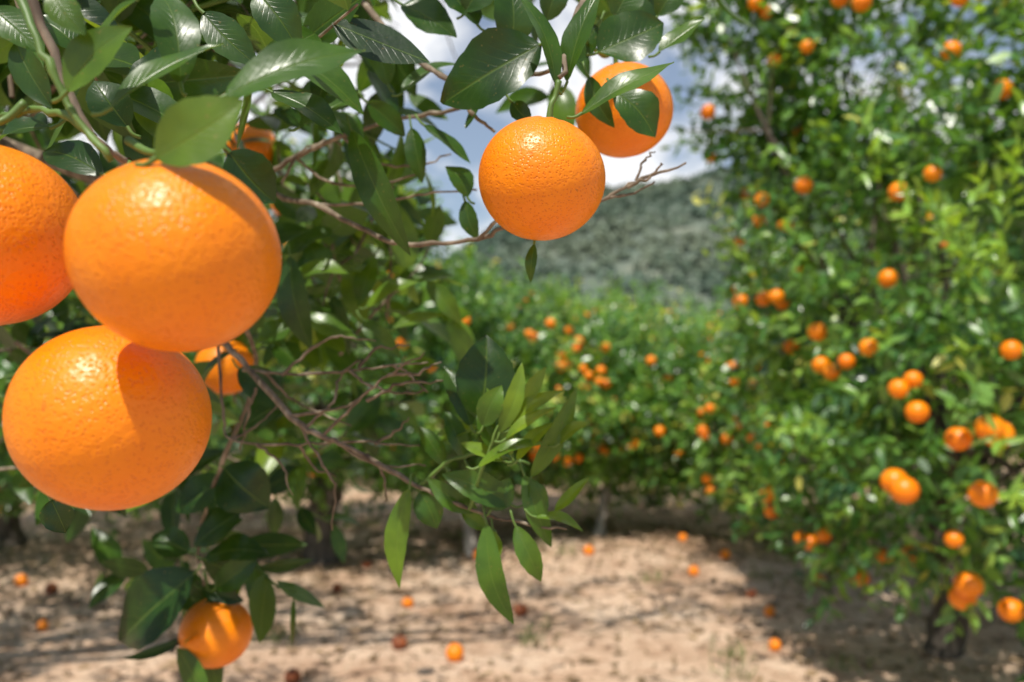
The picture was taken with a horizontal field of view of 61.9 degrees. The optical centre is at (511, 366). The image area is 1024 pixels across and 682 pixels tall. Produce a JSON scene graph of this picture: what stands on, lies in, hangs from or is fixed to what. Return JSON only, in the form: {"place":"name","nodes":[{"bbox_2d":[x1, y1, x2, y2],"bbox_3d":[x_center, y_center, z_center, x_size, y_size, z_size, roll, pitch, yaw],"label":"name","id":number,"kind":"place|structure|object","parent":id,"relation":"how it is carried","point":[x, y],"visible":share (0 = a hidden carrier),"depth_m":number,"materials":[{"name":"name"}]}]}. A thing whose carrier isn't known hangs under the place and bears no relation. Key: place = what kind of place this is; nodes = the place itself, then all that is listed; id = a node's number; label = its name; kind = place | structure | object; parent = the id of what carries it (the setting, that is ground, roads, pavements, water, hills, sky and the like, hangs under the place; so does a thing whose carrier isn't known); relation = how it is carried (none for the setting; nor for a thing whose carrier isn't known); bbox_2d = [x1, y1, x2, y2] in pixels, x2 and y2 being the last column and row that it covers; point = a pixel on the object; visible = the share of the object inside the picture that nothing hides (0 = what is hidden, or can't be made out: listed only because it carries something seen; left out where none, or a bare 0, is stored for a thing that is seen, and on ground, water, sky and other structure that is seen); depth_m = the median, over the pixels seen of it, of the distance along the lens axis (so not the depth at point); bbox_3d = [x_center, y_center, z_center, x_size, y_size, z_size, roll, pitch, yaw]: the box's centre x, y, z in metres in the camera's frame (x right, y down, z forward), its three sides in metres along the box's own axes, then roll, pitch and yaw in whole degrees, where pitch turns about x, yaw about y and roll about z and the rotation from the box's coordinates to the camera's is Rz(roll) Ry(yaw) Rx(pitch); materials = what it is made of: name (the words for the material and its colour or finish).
{"place":"outdoors","nodes":[
{"label":"outdoors","id":0,"kind":"place"},
{"bbox_2d":[0,471,973,681],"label":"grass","id":1,"kind":"structure","parent":0,"point":[369,524],"depth_m":4.95,"materials":[{"name":"plant"}]},
{"bbox_2d":[0,392,1023,681],"bbox_3d":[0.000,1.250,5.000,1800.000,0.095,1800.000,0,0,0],"label":"ground","id":2,"kind":"structure","parent":0,"point":[94,648],"depth_m":4.28,"materials":[{"name":"soil"}]},
{"bbox_2d":[14,574,28,586],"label":"fallen orange","id":3,"kind":"object","parent":2,"relation":"on","point":[20,580],"visible":1,"depth_m":4.78,"materials":[{"name":"orange food"}]},
{"bbox_2d":[36,620,48,630],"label":"fallen orange","id":4,"kind":"object","parent":2,"relation":"on","point":[42,625],"visible":1,"depth_m":3.91,"materials":[{"name":"orange food"}]},
{"bbox_2d":[44,582,58,594],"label":"rotten orange","id":5,"kind":"object","parent":2,"relation":"on","point":[51,588],"visible":0.95,"depth_m":4.61,"materials":[{"name":"brown food"}]},
{"bbox_2d":[0,137,242,549],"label":"orange tree","id":6,"kind":"object","parent":2,"relation":"on","point":[12,531],"visible":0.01,"depth_m":5.36,"materials":[{"name":"green plant"}]},
{"bbox_2d":[2,0,456,185],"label":"orange tree","id":7,"kind":"object","parent":2,"relation":"on","point":[256,101],"visible":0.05,"depth_m":2.96,"materials":[{"name":"green plant"}]},
{"bbox_2d":[271,203,279,214],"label":"orange","id":8,"kind":"object","parent":7,"relation":"attached to","point":[275,210],"visible":0.11,"depth_m":2.58,"materials":[{"name":"orange food"}]},
{"bbox_2d":[225,318,310,407],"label":"orange tree","id":9,"kind":"object","parent":2,"relation":"on","point":[276,367],"depth_m":12.90,"materials":[{"name":"green plant"}]},
{"bbox_2d":[42,128,531,564],"bbox_3d":[-1.444,-0.207,5.910,3.338,3.086,2.775,0,0,0],"label":"orange tree","id":10,"kind":"object","parent":2,"relation":"on","point":[321,551],"visible":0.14,"depth_m":5.46,"materials":[{"name":"green plant"}]},
{"bbox_2d":[284,668,300,681],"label":"rotten orange","id":11,"kind":"object","parent":2,"relation":"on","point":[292,674],"visible":1,"depth_m":3.39,"materials":[{"name":"brown food"}]},
{"bbox_2d":[332,583,341,592],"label":"rotten orange","id":12,"kind":"object","parent":2,"relation":"on","point":[336,587],"visible":0.98,"depth_m":4.79,"materials":[{"name":"brown food"}]},
{"bbox_2d":[299,296,429,474],"bbox_3d":[-1.344,0.198,9.194,2.179,2.200,2.257,0,0,39],"label":"orange tree","id":13,"kind":"object","parent":2,"relation":"on","point":[359,383],"visible":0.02,"depth_m":8.68,"materials":[{"name":"green plant"}]},
{"bbox_2d":[362,560,371,568],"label":"rotten orange","id":14,"kind":"object","parent":2,"relation":"on","point":[366,564],"visible":1,"depth_m":5.41,"materials":[{"name":"brown food"}]},
{"bbox_2d":[0,0,756,681],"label":"orange tree","id":15,"kind":"object","parent":2,"relation":"on","point":[166,82],"visible":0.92,"depth_m":0.67,"materials":[{"name":"green plant"}]},
{"bbox_2d":[0,99,78,325],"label":"orange","id":16,"kind":"object","parent":15,"relation":"attached to","point":[39,199],"visible":0.84,"depth_m":0.36,"materials":[{"name":"orange food"}]},
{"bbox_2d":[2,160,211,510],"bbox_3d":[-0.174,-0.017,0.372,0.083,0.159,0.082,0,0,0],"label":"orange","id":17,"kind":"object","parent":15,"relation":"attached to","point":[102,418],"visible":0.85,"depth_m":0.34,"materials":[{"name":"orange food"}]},
{"bbox_2d":[64,136,281,351],"bbox_3d":[-0.128,-0.051,0.325,0.078,0.092,0.077,0,0,0],"label":"orange","id":18,"kind":"object","parent":15,"relation":"attached to","point":[159,255],"visible":0.98,"depth_m":0.30,"materials":[{"name":"orange food"}]},
{"bbox_2d":[178,572,252,668],"bbox_3d":[-0.314,0.268,0.905,0.076,0.100,0.077,0,0,0],"label":"orange","id":19,"kind":"object","parent":15,"relation":"attached to","point":[220,633],"visible":0.93,"depth_m":0.88,"materials":[{"name":"orange food"}]},
{"bbox_2d":[195,340,253,394],"bbox_3d":[-0.376,-0.010,1.120,0.076,0.093,0.077,0,0,0],"label":"orange","id":20,"kind":"object","parent":15,"relation":"attached to","point":[230,383],"visible":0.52,"depth_m":1.09,"materials":[{"name":"orange food"}]},
{"bbox_2d":[226,110,274,160],"bbox_3d":[-0.398,-0.351,1.300,0.079,0.105,0.078,0,0,0],"label":"orange","id":21,"kind":"object","parent":15,"relation":"attached to","point":[265,149],"visible":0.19,"depth_m":1.27,"materials":[{"name":"orange food"}]},
{"bbox_2d":[478,79,605,240],"bbox_3d":[0.019,-0.129,0.533,0.079,0.099,0.080,0,0,0],"label":"orange","id":22,"kind":"object","parent":15,"relation":"attached to","point":[540,178],"visible":1,"depth_m":0.50,"materials":[{"name":"orange food"}]},
{"bbox_2d":[575,54,672,157],"bbox_3d":[0.092,-0.214,0.700,0.080,0.084,0.080,0,0,0],"label":"orange","id":23,"kind":"object","parent":15,"relation":"attached to","point":[621,139],"visible":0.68,"depth_m":0.68,"materials":[{"name":"orange food"}]},
{"bbox_2d":[392,635,406,649],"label":"rotten orange","id":24,"kind":"object","parent":2,"relation":"on","point":[399,642],"visible":1,"depth_m":3.77,"materials":[{"name":"brown food"}]},
{"bbox_2d":[402,597,413,607],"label":"fallen orange","id":25,"kind":"object","parent":2,"relation":"on","point":[407,602],"visible":1,"depth_m":4.53,"materials":[{"name":"orange food"}]},
{"bbox_2d":[323,243,502,396],"bbox_3d":[-1.496,-0.222,12.779,3.348,3.093,3.314,0,0,12],"label":"orange tree","id":26,"kind":"object","parent":2,"relation":"on","point":[459,265],"depth_m":11.96,"materials":[{"name":"green plant"}]},
{"bbox_2d":[446,643,463,661],"bbox_3d":[-0.242,1.213,3.613,0.076,0.081,0.080,0,0,0],"label":"fallen orange","id":27,"kind":"object","parent":2,"relation":"on","point":[454,652],"visible":1,"depth_m":3.58,"materials":[{"name":"orange food"}]},
{"bbox_2d":[0,480,1022,681],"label":"pebbles","id":28,"kind":"object","parent":2,"relation":"on","point":[407,668],"visible":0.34,"depth_m":4.07,"materials":[{"name":"stone"}]},
{"bbox_2d":[359,257,664,555],"bbox_3d":[-0.053,0.247,6.465,2.403,2.161,2.227,0,0,0],"label":"orange tree","id":29,"kind":"object","parent":2,"relation":"on","point":[600,408],"visible":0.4,"depth_m":5.91,"materials":[{"name":"green plant"}]},
{"bbox_2d":[0,481,1023,681],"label":"fallen leaves","id":30,"kind":"object","parent":2,"relation":"on","point":[570,678],"depth_m":4.58,"materials":[{"name":"brown plant"}]},
{"bbox_2d":[514,603,527,616],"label":"rotten orange","id":31,"kind":"object","parent":2,"relation":"on","point":[520,610],"visible":1,"depth_m":4.29,"materials":[{"name":"brown food"}]},
{"bbox_2d":[501,274,581,331],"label":"orange tree","id":32,"kind":"object","parent":2,"relation":"on","point":[545,286],"visible":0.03,"depth_m":16.08,"materials":[{"name":"green plant"}]},
{"bbox_2d":[584,545,593,554],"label":"fallen orange","id":33,"kind":"object","parent":2,"relation":"on","point":[588,549],"visible":0.96,"depth_m":5.53,"materials":[{"name":"orange food"}]},
{"bbox_2d":[538,273,691,419],"bbox_3d":[1.558,-0.001,12.670,2.795,2.640,2.729,0,0,-14],"label":"orange tree","id":34,"kind":"object","parent":2,"relation":"on","point":[608,299],"visible":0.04,"depth_m":11.94,"materials":[{"name":"green plant"}]},
{"bbox_2d":[479,271,770,535],"bbox_3d":[0.815,0.278,6.852,2.600,2.094,2.393,0,0,0],"label":"orange tree","id":35,"kind":"object","parent":2,"relation":"on","point":[646,469],"visible":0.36,"depth_m":6.25,"materials":[{"name":"green plant"}]},
{"bbox_2d":[615,287,732,397],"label":"orange tree","id":36,"kind":"object","parent":2,"relation":"on","point":[686,305],"visible":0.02,"depth_m":16.14,"materials":[{"name":"green plant"}]},
{"bbox_2d":[678,533,686,541],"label":"fallen orange","id":37,"kind":"object","parent":2,"relation":"on","point":[682,536],"visible":0.92,"depth_m":5.93,"materials":[{"name":"orange food"}]},
{"bbox_2d":[589,294,789,465],"bbox_3d":[1.787,0.261,9.218,2.296,2.080,2.273,0,0,-9],"label":"orange tree","id":38,"kind":"object","parent":2,"relation":"on","point":[720,330],"visible":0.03,"depth_m":8.86,"materials":[{"name":"green plant"}]},
{"bbox_2d":[688,566,698,575],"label":"fallen orange","id":39,"kind":"object","parent":2,"relation":"on","point":[693,571],"visible":1,"depth_m":5.02,"materials":[{"name":"orange food"}]},
{"bbox_2d":[720,550,730,559],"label":"fallen orange","id":40,"kind":"object","parent":2,"relation":"on","point":[724,554],"visible":1,"depth_m":5.41,"materials":[{"name":"orange food"}]},
{"bbox_2d":[746,589,755,597],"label":"rotten orange","id":41,"kind":"object","parent":2,"relation":"on","point":[750,593],"visible":0.98,"depth_m":4.61,"materials":[{"name":"brown food"}]},
{"bbox_2d":[764,605,775,616],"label":"fallen orange","id":42,"kind":"object","parent":2,"relation":"on","point":[769,611],"visible":0.95,"depth_m":4.23,"materials":[{"name":"orange food"}]},
{"bbox_2d":[768,639,780,650],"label":"fallen orange","id":43,"kind":"object","parent":2,"relation":"on","point":[775,645],"visible":0.98,"depth_m":3.68,"materials":[{"name":"orange food"}]},
{"bbox_2d":[616,192,1023,557],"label":"orange tree","id":44,"kind":"object","parent":2,"relation":"on","point":[714,409],"visible":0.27,"depth_m":5.83,"materials":[{"name":"green plant"}]},
{"bbox_2d":[659,0,1023,681],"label":"orange tree","id":45,"kind":"object","parent":2,"relation":"on","point":[939,480],"visible":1,"depth_m":3.36,"materials":[{"name":"green plant"}]},
{"bbox_2d":[790,283,1021,468],"bbox_3d":[4.364,0.048,9.350,2.740,2.538,2.675,0,0,40],"label":"orange tree","id":46,"kind":"object","parent":2,"relation":"on","point":[1009,458],"depth_m":9.31,"materials":[{"name":"green plant"}]},
{"bbox_2d":[6,0,1023,260],"label":"sky","id":47,"kind":"structure","parent":0,"point":[474,139],"materials":[{"name":"white"}]},
{"bbox_2d":[463,160,1023,332],"bbox_3d":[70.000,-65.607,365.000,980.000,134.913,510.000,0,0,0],"label":"hill","id":48,"kind":"structure","parent":0,"point":[624,266],"depth_m":232.21,"materials":[{"name":"green plant"}]},
{"bbox_2d":[315,134,1023,338],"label":"background trees","id":49,"kind":"object","parent":48,"relation":"on","point":[657,259],"visible":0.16,"depth_m":238.31,"materials":[{"name":"green plant"}]},
{"bbox_2d":[813,574,824,586],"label":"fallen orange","id":50,"kind":"object","parent":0,"point":[818,576],"visible":0.3,"depth_m":4.79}
]}

